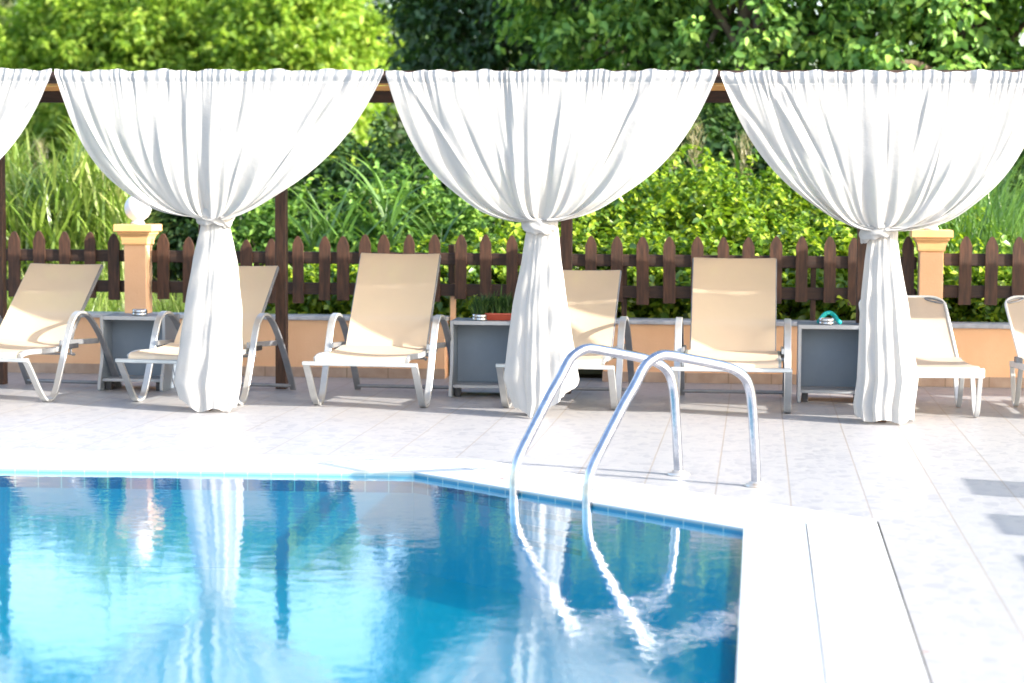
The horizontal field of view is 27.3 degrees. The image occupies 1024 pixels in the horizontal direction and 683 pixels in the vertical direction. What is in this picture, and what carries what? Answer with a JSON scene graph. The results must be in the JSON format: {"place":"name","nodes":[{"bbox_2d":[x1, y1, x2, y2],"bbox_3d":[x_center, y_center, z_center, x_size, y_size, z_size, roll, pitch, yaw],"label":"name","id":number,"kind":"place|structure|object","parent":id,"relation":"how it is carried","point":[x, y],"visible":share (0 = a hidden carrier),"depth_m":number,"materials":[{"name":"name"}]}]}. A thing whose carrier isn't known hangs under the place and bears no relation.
{"place":"outdoors","nodes":[
{"label":"outdoors","id":0,"kind":"place"},
{"bbox_2d":[7,261,333,313],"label":"bank grass","id":1,"kind":"structure","parent":0,"point":[174,305],"depth_m":17.07,"materials":[{"name":"plant"}]},
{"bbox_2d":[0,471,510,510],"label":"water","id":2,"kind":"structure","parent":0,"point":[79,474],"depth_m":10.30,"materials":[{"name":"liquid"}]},
{"bbox_2d":[97,270,602,373],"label":"terrain","id":3,"kind":"structure","parent":0,"point":[585,371],"depth_m":19.02,"materials":[{"name":"plant"}]},
{"bbox_2d":[6,135,70,199],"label":"giant reed","id":4,"kind":"object","parent":3,"relation":"on","point":[40,157],"visible":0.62,"depth_m":18.77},
{"bbox_2d":[0,0,111,170],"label":"broadleaf tree","id":5,"kind":"object","parent":3,"relation":"on","point":[7,3],"visible":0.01,"depth_m":46.33,"materials":[{"name":"green plant"}]},
{"bbox_2d":[32,149,82,218],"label":"giant reed","id":6,"kind":"object","parent":3,"relation":"on","point":[61,179],"visible":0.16,"depth_m":18.55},
{"bbox_2d":[5,69,179,311],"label":"tall grass","id":7,"kind":"structure","parent":3,"relation":"on","point":[98,210],"depth_m":18.10,"materials":[{"name":"plant"}]},
{"bbox_2d":[0,0,189,178],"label":"broadleaf tree","id":8,"kind":"object","parent":3,"relation":"on","point":[15,38],"visible":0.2,"depth_m":38.59,"materials":[{"name":"green plant"}]},
{"bbox_2d":[72,145,198,270],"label":"dark shrub","id":9,"kind":"object","parent":3,"relation":"on","point":[171,221],"visible":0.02,"depth_m":21.21,"materials":[{"name":"green plant"}]},
{"bbox_2d":[25,0,295,143],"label":"broadleaf tree","id":10,"kind":"object","parent":3,"relation":"on","point":[101,20],"visible":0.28,"depth_m":37.30,"materials":[{"name":"green plant"}]},
{"bbox_2d":[109,0,386,70],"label":"broadleaf tree","id":11,"kind":"object","parent":3,"relation":"on","point":[192,2],"visible":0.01,"depth_m":38.04,"materials":[{"name":"green plant"}]},
{"bbox_2d":[144,132,360,280],"bbox_3d":[-2.763,-1.380,20.816,3.018,1.876,2.822,4,6,44],"label":"dark shrub","id":12,"kind":"object","parent":3,"relation":"on","point":[176,240],"visible":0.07,"depth_m":20.30,"materials":[{"name":"green plant"}]},
{"bbox_2d":[180,174,376,273],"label":"leafy shrub","id":13,"kind":"object","parent":3,"relation":"on","point":[256,237],"visible":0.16,"depth_m":19.17,"materials":[{"name":"green plant"}]},
{"bbox_2d":[187,0,403,175],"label":"broadleaf tree","id":14,"kind":"object","parent":3,"relation":"on","point":[345,32],"visible":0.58,"depth_m":36.02,"materials":[{"name":"green plant"}]},
{"bbox_2d":[238,264,355,313],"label":"bush","id":15,"kind":"object","parent":3,"relation":"on","point":[307,278],"visible":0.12,"depth_m":16.06,"materials":[{"name":"green plant"}]},
{"bbox_2d":[186,140,407,245],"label":"dark shrub","id":16,"kind":"object","parent":3,"relation":"on","point":[300,182],"visible":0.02,"depth_m":20.48,"materials":[{"name":"green plant"}]},
{"bbox_2d":[248,189,367,268],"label":"giant reed","id":17,"kind":"object","parent":3,"relation":"on","point":[304,234],"visible":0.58,"depth_m":17.89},
{"bbox_2d":[288,247,358,313],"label":"bush","id":18,"kind":"object","parent":3,"relation":"on","point":[305,307],"visible":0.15,"depth_m":16.10,"materials":[{"name":"green plant"}]},
{"bbox_2d":[289,161,363,251],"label":"giant reed","id":19,"kind":"object","parent":3,"relation":"on","point":[329,234],"visible":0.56,"depth_m":18.16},
{"bbox_2d":[295,189,411,266],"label":"giant reed","id":20,"kind":"object","parent":3,"relation":"on","point":[352,224],"visible":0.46,"depth_m":17.74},
{"bbox_2d":[238,111,494,249],"bbox_3d":[-1.187,-1.276,20.351,2.484,1.906,2.626,2,5,25],"label":"dark shrub","id":21,"kind":"object","parent":3,"relation":"on","point":[380,136],"visible":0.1,"depth_m":19.87,"materials":[{"name":"green plant"}]},
{"bbox_2d":[302,157,445,251],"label":"giant reed","id":22,"kind":"object","parent":3,"relation":"on","point":[390,227],"visible":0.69,"depth_m":17.68,"materials":[{"name":"plant"}]},
{"bbox_2d":[355,0,413,175],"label":"evergreen tree","id":23,"kind":"object","parent":3,"relation":"on","point":[398,136],"visible":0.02,"depth_m":45.77,"materials":[{"name":"green plant"}]},
{"bbox_2d":[336,145,438,251],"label":"giant reed","id":24,"kind":"object","parent":3,"relation":"on","point":[377,179],"visible":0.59,"depth_m":17.91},
{"bbox_2d":[290,153,491,277],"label":"leafy shrub","id":25,"kind":"object","parent":3,"relation":"on","point":[365,229],"visible":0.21,"depth_m":18.85,"materials":[{"name":"green plant"}]},
{"bbox_2d":[330,246,460,315],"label":"bush","id":26,"kind":"object","parent":3,"relation":"on","point":[351,301],"visible":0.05,"depth_m":16.09,"materials":[{"name":"green plant"}]},
{"bbox_2d":[361,0,467,167],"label":"evergreen tree","id":27,"kind":"object","parent":3,"relation":"on","point":[375,3],"visible":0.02,"depth_m":46.07,"materials":[{"name":"green plant"}]},
{"bbox_2d":[369,190,470,252],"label":"giant reed","id":28,"kind":"object","parent":3,"relation":"on","point":[423,231],"visible":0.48,"depth_m":17.78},
{"bbox_2d":[336,124,509,236],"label":"dark shrub","id":29,"kind":"object","parent":3,"relation":"on","point":[403,132],"visible":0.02,"depth_m":20.23,"materials":[{"name":"green plant"}]},
{"bbox_2d":[365,160,520,252],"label":"leafy shrub","id":30,"kind":"object","parent":3,"relation":"on","point":[458,206],"visible":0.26,"depth_m":18.45,"materials":[{"name":"green plant"}]},
{"bbox_2d":[390,235,502,328],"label":"bush","id":31,"kind":"object","parent":3,"relation":"on","point":[419,248],"visible":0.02,"depth_m":16.21,"materials":[{"name":"green plant"}]},
{"bbox_2d":[401,229,522,324],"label":"bush","id":32,"kind":"object","parent":3,"relation":"on","point":[442,310],"visible":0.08,"depth_m":15.95,"materials":[{"name":"green plant"}]},
{"bbox_2d":[366,0,598,140],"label":"evergreen tree","id":33,"kind":"object","parent":3,"relation":"on","point":[420,18],"visible":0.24,"depth_m":26.07,"materials":[{"name":"green plant"}]},
{"bbox_2d":[442,227,525,317],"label":"bush","id":34,"kind":"object","parent":3,"relation":"on","point":[471,249],"visible":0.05,"depth_m":16.13,"materials":[{"name":"green plant"}]},
{"bbox_2d":[27,29,1023,165],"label":"wood","id":35,"kind":"object","parent":3,"relation":"on","point":[806,51],"depth_m":50.91,"materials":[{"name":"brown wood"}]},
{"bbox_2d":[369,62,685,245],"bbox_3d":[0.262,-1.571,20.432,3.308,2.253,2.625,1,4,7],"label":"dark shrub","id":36,"kind":"object","parent":3,"relation":"on","point":[520,64],"visible":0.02,"depth_m":19.89,"materials":[{"name":"green plant"}]},
{"bbox_2d":[467,222,612,301],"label":"bush","id":37,"kind":"object","parent":3,"relation":"on","point":[516,233],"visible":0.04,"depth_m":16.10,"materials":[{"name":"green plant"}]},
{"bbox_2d":[430,0,697,70],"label":"evergreen tree","id":38,"kind":"object","parent":3,"relation":"on","point":[538,65],"visible":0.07,"depth_m":25.38,"materials":[{"name":"green plant"}]},
{"bbox_2d":[504,218,648,316],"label":"bush","id":39,"kind":"object","parent":3,"relation":"on","point":[601,250],"visible":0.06,"depth_m":16.00,"materials":[{"name":"green plant"}]},
{"bbox_2d":[471,170,714,269],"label":"bramble bush","id":40,"kind":"object","parent":3,"relation":"on","point":[654,211],"visible":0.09,"depth_m":16.90,"materials":[{"name":"green plant"}]},
{"bbox_2d":[573,212,691,317],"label":"bush","id":41,"kind":"object","parent":3,"relation":"on","point":[630,249],"visible":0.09,"depth_m":15.90,"materials":[{"name":"green plant"}]},
{"bbox_2d":[472,0,799,130],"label":"leafy tree","id":42,"kind":"object","parent":3,"relation":"on","point":[555,39],"visible":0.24,"depth_m":22.11,"materials":[{"name":"green plant"}]},
{"bbox_2d":[522,70,765,240],"bbox_3d":[0.965,-1.572,20.666,3.077,2.119,2.905,-1,4,-23],"label":"dark shrub","id":43,"kind":"object","parent":3,"relation":"on","point":[718,106],"depth_m":20.13,"materials":[{"name":"green plant"}]},
{"bbox_2d":[514,144,797,268],"bbox_3d":[1.288,-0.920,17.515,2.064,1.748,2.210,-2,5,-32],"label":"bramble bush","id":44,"kind":"object","parent":3,"relation":"on","point":[674,210],"visible":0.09,"depth_m":17.14,"materials":[{"name":"green plant"}]},
{"bbox_2d":[625,178,689,245],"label":"giant reed","id":45,"kind":"object","parent":3,"relation":"on","point":[660,200],"visible":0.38,"depth_m":16.89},
{"bbox_2d":[602,216,717,317],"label":"bush","id":46,"kind":"object","parent":3,"relation":"on","point":[656,247],"visible":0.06,"depth_m":15.84,"materials":[{"name":"green plant"}]},
{"bbox_2d":[618,213,742,318],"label":"bush","id":47,"kind":"object","parent":3,"relation":"on","point":[695,231],"visible":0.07,"depth_m":15.79,"materials":[{"name":"green plant"}]},
{"bbox_2d":[660,115,727,181],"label":"giant reed","id":48,"kind":"object","parent":3,"relation":"on","point":[670,170],"visible":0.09,"depth_m":18.50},
{"bbox_2d":[659,115,734,190],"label":"giant reed","id":49,"kind":"object","parent":3,"relation":"on","point":[693,162],"visible":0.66,"depth_m":18.26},
{"bbox_2d":[612,42,786,210],"bbox_3d":[1.692,-1.659,20.168,3.137,2.366,2.710,-2,5,-32],"label":"dark shrub","id":50,"kind":"object","parent":3,"relation":"on","point":[713,131],"visible":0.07,"depth_m":19.64,"materials":[{"name":"green plant"}]},
{"bbox_2d":[646,197,794,318],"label":"bush","id":51,"kind":"object","parent":3,"relation":"on","point":[724,222],"visible":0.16,"depth_m":15.90,"materials":[{"name":"green plant"}]},
{"bbox_2d":[606,146,856,251],"bbox_3d":[1.852,-0.805,17.248,2.197,1.571,2.071,-2,5,-32],"label":"bramble bush","id":52,"kind":"object","parent":3,"relation":"on","point":[765,202],"visible":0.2,"depth_m":16.91,"materials":[{"name":"green plant"}]},
{"bbox_2d":[724,132,755,188],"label":"giant reed","id":53,"kind":"object","parent":3,"relation":"on","point":[737,165],"visible":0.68,"depth_m":18.09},
{"bbox_2d":[567,0,937,154],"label":"leafy tree","id":54,"kind":"object","parent":3,"relation":"on","point":[750,52],"visible":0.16,"depth_m":20.80,"materials":[{"name":"green plant"}]},
{"bbox_2d":[660,64,846,226],"bbox_3d":[2.590,-1.580,20.370,2.943,2.182,3.083,3,5,34],"label":"dark shrub","id":55,"kind":"object","parent":3,"relation":"on","point":[761,160],"visible":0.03,"depth_m":19.72,"materials":[{"name":"green plant"}]},
{"bbox_2d":[713,208,847,319],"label":"bush","id":56,"kind":"object","parent":3,"relation":"on","point":[762,240],"visible":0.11,"depth_m":15.79,"materials":[{"name":"green plant"}]},
{"bbox_2d":[763,212,855,319],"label":"bush","id":57,"kind":"object","parent":3,"relation":"on","point":[820,247],"visible":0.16,"depth_m":15.73,"materials":[{"name":"green plant"}]},
{"bbox_2d":[714,178,915,255],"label":"bramble bush","id":58,"kind":"object","parent":3,"relation":"on","point":[818,224],"visible":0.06,"depth_m":16.79,"materials":[{"name":"green plant"}]},
{"bbox_2d":[665,0,1023,103],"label":"leafy tree","id":59,"kind":"object","parent":3,"relation":"on","point":[897,26],"visible":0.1,"depth_m":21.11,"materials":[{"name":"green plant"}]},
{"bbox_2d":[696,120,1023,214],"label":"dark shrub","id":60,"kind":"object","parent":3,"relation":"on","point":[730,122],"depth_m":19.87,"materials":[{"name":"green plant"}]},
{"bbox_2d":[782,229,945,319],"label":"bush","id":61,"kind":"object","parent":3,"relation":"on","point":[841,302],"visible":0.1,"depth_m":15.66,"materials":[{"name":"green plant"}]},
{"bbox_2d":[762,151,1023,221],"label":"dark shrub","id":62,"kind":"object","parent":3,"relation":"on","point":[1019,166],"visible":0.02,"depth_m":19.59,"materials":[{"name":"green plant"}]},
{"bbox_2d":[836,231,957,321],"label":"bush","id":63,"kind":"object","parent":3,"relation":"on","point":[842,248],"visible":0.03,"depth_m":15.71,"materials":[{"name":"green plant"}]},
{"bbox_2d":[787,204,1018,268],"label":"bramble bush","id":64,"kind":"object","parent":3,"relation":"on","point":[951,225],"visible":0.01,"depth_m":16.75,"materials":[{"name":"green plant"}]},
{"bbox_2d":[787,0,1023,212],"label":"leafy tree","id":65,"kind":"object","parent":3,"relation":"on","point":[824,52],"visible":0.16,"depth_m":20.22,"materials":[{"name":"green plant"}]},
{"bbox_2d":[856,158,1023,306],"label":"meadow grass","id":66,"kind":"structure","parent":3,"relation":"on","point":[1002,218],"depth_m":16.66,"materials":[{"name":"plant"}]},
{"bbox_2d":[898,0,1023,169],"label":"leafy tree","id":67,"kind":"object","parent":3,"relation":"on","point":[987,34],"visible":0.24,"depth_m":20.74,"materials":[{"name":"green plant"}]},
{"bbox_2d":[914,244,1007,321],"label":"bush","id":68,"kind":"object","parent":3,"relation":"on","point":[956,271],"visible":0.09,"depth_m":15.54,"materials":[{"name":"green plant"}]},
{"bbox_2d":[945,253,1011,321],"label":"bush","id":69,"kind":"object","parent":3,"relation":"on","point":[1003,281],"visible":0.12,"depth_m":15.58,"materials":[{"name":"green plant"}]},
{"bbox_2d":[947,232,1011,321],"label":"bush","id":70,"kind":"object","parent":3,"relation":"on","point":[989,309],"visible":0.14,"depth_m":15.64,"materials":[{"name":"green plant"}]},
{"bbox_2d":[0,565,737,682],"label":"pool floor","id":71,"kind":"structure","parent":0,"point":[82,624],"depth_m":9.01,"materials":[{"name":"tile"}]},
{"bbox_2d":[0,468,742,645],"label":"pool wall","id":72,"kind":"structure","parent":0,"point":[674,574],"depth_m":10.48,"materials":[{"name":"tile"}]},
{"bbox_2d":[0,458,824,682],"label":"pool coping","id":73,"kind":"object","parent":72,"relation":"on","point":[779,639],"visible":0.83,"depth_m":8.17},
{"bbox_2d":[0,372,1023,682],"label":"pool deck","id":74,"kind":"structure","parent":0,"point":[934,488],"depth_m":11.57,"materials":[{"name":"tile"}]},
{"bbox_2d":[0,263,121,401],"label":"sun lounger","id":75,"kind":"object","parent":74,"relation":"on","point":[46,309],"visible":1,"depth_m":14.43,"materials":[{"name":"beige fabric"},{"name":"grey aluminium"},{"name":"black plastic"}]},
{"bbox_2d":[97,313,179,391],"bbox_3d":[-2.604,0.071,14.704,0.461,0.515,0.441,1,4,7],"label":"side cabinet","id":76,"kind":"object","parent":74,"relation":"on","point":[124,334],"visible":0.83,"depth_m":14.75,"materials":[{"name":"black plastic"}]},
{"bbox_2d":[132,309,146,315],"bbox_3d":[-2.587,-0.202,14.643,0.104,0.043,0.104,1,4,7],"label":"ashtray","id":77,"kind":"object","parent":76,"relation":"on","point":[139,312],"visible":1,"depth_m":14.60,"materials":[{"name":"metal"}]},
{"bbox_2d":[115,266,295,404],"bbox_3d":[-2.017,-0.056,14.040,0.748,0.868,1.353,1,4,14],"label":"sun lounger","id":78,"kind":"object","parent":74,"relation":"on","point":[256,284],"visible":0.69,"depth_m":14.13,"materials":[{"name":"metal"}]},
{"bbox_2d":[7,310,449,378],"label":"boundary wall","id":79,"kind":"structure","parent":74,"relation":"on","point":[307,336],"depth_m":15.69,"materials":[{"name":"orange paint"}]},
{"bbox_2d":[6,231,123,299],"bbox_3d":[-4.572,-0.548,16.138,3.344,0.614,0.094,1,4,7],"label":"picket fence","id":80,"kind":"object","parent":79,"relation":"on","point":[89,253],"visible":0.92,"depth_m":15.95,"materials":[{"name":"brown wood"}]},
{"bbox_2d":[113,224,161,312],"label":"wall pillar","id":81,"kind":"structure","parent":79,"relation":"on","point":[137,240],"depth_m":15.81,"materials":[{"name":"orange paint"}]},
{"bbox_2d":[124,196,150,223],"bbox_3d":[-2.817,-0.994,15.860,0.200,0.222,0.200,1,4,7],"label":"globe lamp","id":82,"kind":"object","parent":81,"relation":"on","point":[137,212],"visible":0.7,"depth_m":15.79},
{"bbox_2d":[302,253,457,407],"bbox_3d":[-0.843,-0.089,13.922,0.748,0.963,1.353,1,4,10],"label":"sun lounger","id":83,"kind":"object","parent":74,"relation":"on","point":[391,316],"visible":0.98,"depth_m":14.09,"materials":[{"name":"beige textile mesh fabric"},{"name":"brushed aluminium"},{"name":"black plastic"}]},
{"bbox_2d":[0,450,928,682],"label":"pool grating","id":84,"kind":"object","parent":74,"relation":"on","point":[866,633],"visible":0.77,"depth_m":7.98,"materials":[{"name":"plastic"}]},
{"bbox_2d":[448,317,509,396],"bbox_3d":[-0.187,0.108,14.363,0.431,0.515,0.441,1,4,7],"label":"side cabinet","id":85,"kind":"object","parent":74,"relation":"on","point":[478,350],"visible":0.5,"depth_m":14.42,"materials":[{"name":"black plastic"}]},
{"bbox_2d":[472,314,487,320],"bbox_3d":[-0.217,-0.164,14.287,0.104,0.043,0.104,1,4,7],"label":"ashtray","id":86,"kind":"object","parent":85,"relation":"on","point":[479,317],"visible":1,"depth_m":14.24,"materials":[{"name":"metal"}]},
{"bbox_2d":[468,285,513,320],"bbox_3d":[-0.110,-0.279,14.341,0.524,0.265,0.304,1,4,7],"label":"planter","id":87,"kind":"object","parent":85,"relation":"on","point":[496,308],"visible":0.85,"depth_m":14.30,"materials":[{"name":"plant"}]},
{"bbox_2d":[0,70,1023,422],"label":"pergola","id":88,"kind":"object","parent":74,"relation":"on","point":[382,92],"visible":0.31,"depth_m":14.66,"materials":[{"name":"brown wood"}]},
{"bbox_2d":[0,68,51,158],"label":"curtain","id":89,"kind":"object","parent":88,"relation":"hanging from","point":[21,92],"visible":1,"depth_m":13.17,"materials":[{"name":"fabric"}]},
{"bbox_2d":[54,68,383,411],"bbox_3d":[-1.821,-0.629,13.142,2.082,2.133,0.344,1,4,7],"label":"curtain","id":90,"kind":"object","parent":88,"relation":"hanging from","point":[214,153],"visible":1,"depth_m":13.02,"materials":[{"name":"fabric"}]},
{"bbox_2d":[385,69,717,417],"bbox_3d":[0.229,-0.598,12.897,2.027,2.127,0.344,1,4,7],"label":"curtain","id":91,"kind":"object","parent":88,"relation":"hanging from","point":[538,154],"visible":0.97,"depth_m":12.78,"materials":[{"name":"fabric"}]},
{"bbox_2d":[720,69,1023,423],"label":"curtain","id":92,"kind":"object","parent":88,"relation":"hanging from","point":[880,159],"visible":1,"depth_m":12.54,"materials":[{"name":"fabric"}]},
{"bbox_2d":[151,233,916,320],"bbox_3d":[0.104,-0.263,15.610,5.686,1.079,0.094,1,4,7],"label":"picket fence","id":93,"kind":"object","parent":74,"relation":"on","point":[457,258],"visible":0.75,"depth_m":15.55,"materials":[{"name":"brown wood"}]},
{"bbox_2d":[496,270,633,409],"bbox_3d":[0.374,-0.024,13.835,0.748,0.857,1.353,1,4,9],"label":"sun lounger","id":94,"kind":"object","parent":74,"relation":"on","point":[592,296],"visible":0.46,"depth_m":14.07,"materials":[{"name":"beige textile mesh fabric"},{"name":"brushed aluminium"},{"name":"black plastic"}]},
{"bbox_2d":[509,343,767,560],"bbox_3d":[0.610,0.486,9.900,1.108,0.931,0.625,-3,5,-36],"label":"pool ladder","id":95,"kind":"object","parent":74,"relation":"on","point":[654,359],"visible":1,"depth_m":9.82,"materials":[{"name":"metal"}]},
{"bbox_2d":[671,257,791,412],"bbox_3d":[1.434,-0.054,13.668,0.748,0.952,1.353,1,4,7],"label":"sun lounger","id":96,"kind":"object","parent":74,"relation":"on","point":[733,309],"visible":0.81,"depth_m":13.87,"materials":[{"name":"fabric"}]},
{"bbox_2d":[602,318,1023,387],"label":"boundary wall","id":97,"kind":"structure","parent":74,"relation":"on","point":[989,348],"depth_m":15.26,"materials":[{"name":"orange paint"}]},
{"bbox_2d":[909,229,952,299],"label":"wall pillar","id":98,"kind":"structure","parent":97,"relation":"on","point":[931,247],"depth_m":15.12,"materials":[{"name":"orange paint"}]},
{"bbox_2d":[924,226,938,229],"bbox_3d":[3.023,-0.916,15.180,0.200,0.222,0.200,1,4,7],"label":"globe lamp","id":99,"kind":"object","parent":98,"relation":"on","point":[933,228],"visible":0.07,"depth_m":15.14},
{"bbox_2d":[943,236,1023,304],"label":"picket fence","id":100,"kind":"object","parent":98,"relation":"attached to","point":[965,259],"visible":0.98,"depth_m":15.16,"materials":[{"name":"brown wood"}]},
{"bbox_2d":[807,537,825,682],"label":"gutter channel","id":101,"kind":"object","parent":74,"relation":"in","point":[816,610],"depth_m":7.32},
{"bbox_2d":[796,321,858,402],"bbox_3d":[2.134,0.137,14.112,0.441,0.515,0.441,1,4,7],"label":"side cabinet","id":102,"kind":"object","parent":74,"relation":"on","point":[827,358],"visible":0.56,"depth_m":14.17,"materials":[{"name":"black plastic"}]},
{"bbox_2d":[819,318,833,324],"bbox_3d":[2.096,-0.135,14.038,0.104,0.043,0.104,1,4,7],"label":"ashtray","id":103,"kind":"object","parent":102,"relation":"on","point":[826,321],"visible":1,"depth_m":13.99,"materials":[{"name":"metal"}]},
{"bbox_2d":[817,311,841,323],"bbox_3d":[2.124,-0.161,14.106,0.167,0.085,0.122,1,4,7],"label":"foam noodle","id":104,"kind":"object","parent":102,"relation":"on","point":[833,315],"visible":1,"depth_m":14.11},
{"bbox_2d":[859,295,984,416],"bbox_3d":[2.596,0.085,13.545,0.632,0.701,1.322,0,4,2],"label":"pool chaise","id":105,"kind":"object","parent":74,"relation":"on","point":[936,352],"visible":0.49,"depth_m":13.73,"materials":[{"name":"fabric"}]},
{"bbox_2d":[1004,295,1023,406],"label":"pool chaise","id":106,"kind":"object","parent":74,"relation":"on","point":[1014,307],"visible":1,"depth_m":13.88,"materials":[{"name":"fabric"}]},
{"bbox_2d":[15,0,1023,68],"label":"sky","id":107,"kind":"structure","parent":0,"point":[1021,40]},
{"bbox_2d":[449,372,931,682],"bbox_3d":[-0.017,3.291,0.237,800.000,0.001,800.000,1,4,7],"label":"ground","id":108,"kind":"structure","parent":0,"point":[893,570],"depth_m":17.42,"materials":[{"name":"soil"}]}
]}

